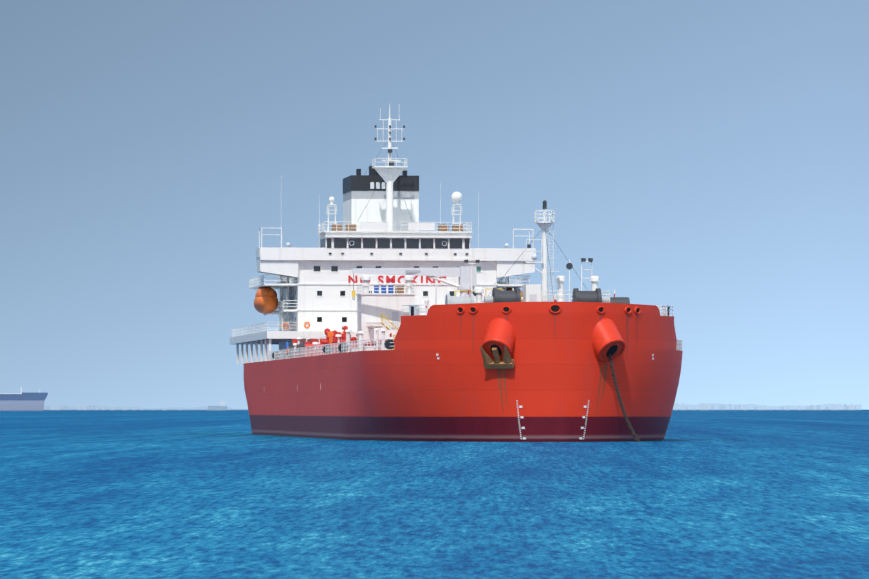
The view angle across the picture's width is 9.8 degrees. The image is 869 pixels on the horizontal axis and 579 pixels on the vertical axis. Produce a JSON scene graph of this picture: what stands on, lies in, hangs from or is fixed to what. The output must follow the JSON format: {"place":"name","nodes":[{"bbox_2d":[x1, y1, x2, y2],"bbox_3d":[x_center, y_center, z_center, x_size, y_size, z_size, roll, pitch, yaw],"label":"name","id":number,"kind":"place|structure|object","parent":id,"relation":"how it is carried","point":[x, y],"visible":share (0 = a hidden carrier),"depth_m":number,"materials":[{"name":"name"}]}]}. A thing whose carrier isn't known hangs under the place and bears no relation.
{"place":"outdoors","nodes":[
{"label":"outdoors","id":0,"kind":"place"},
{"bbox_2d":[0,410,868,578],"bbox_3d":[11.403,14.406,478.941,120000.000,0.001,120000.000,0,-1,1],"label":"sea","id":1,"kind":"structure","parent":0,"point":[228,494],"depth_m":169.90,"materials":[{"name":"liquid"}]},
{"bbox_2d":[0,387,47,410],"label":"distant ship","id":2,"kind":"object","parent":1,"relation":"on","point":[23,401],"visible":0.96,"depth_m":8947.68},
{"bbox_2d":[208,406,226,410],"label":"distant ship","id":3,"kind":"object","parent":1,"relation":"on","point":[218,409],"visible":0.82,"depth_m":12993.57},
{"bbox_2d":[230,104,682,441],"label":"tanker","id":4,"kind":"object","parent":1,"relation":"on","point":[395,323],"visible":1,"depth_m":494.34,"materials":[{"name":"paint"}]},
{"bbox_2d":[0,0,868,409],"label":"sky","id":5,"kind":"structure","parent":0,"point":[709,159],"materials":[{"name":"blue"}]}
]}

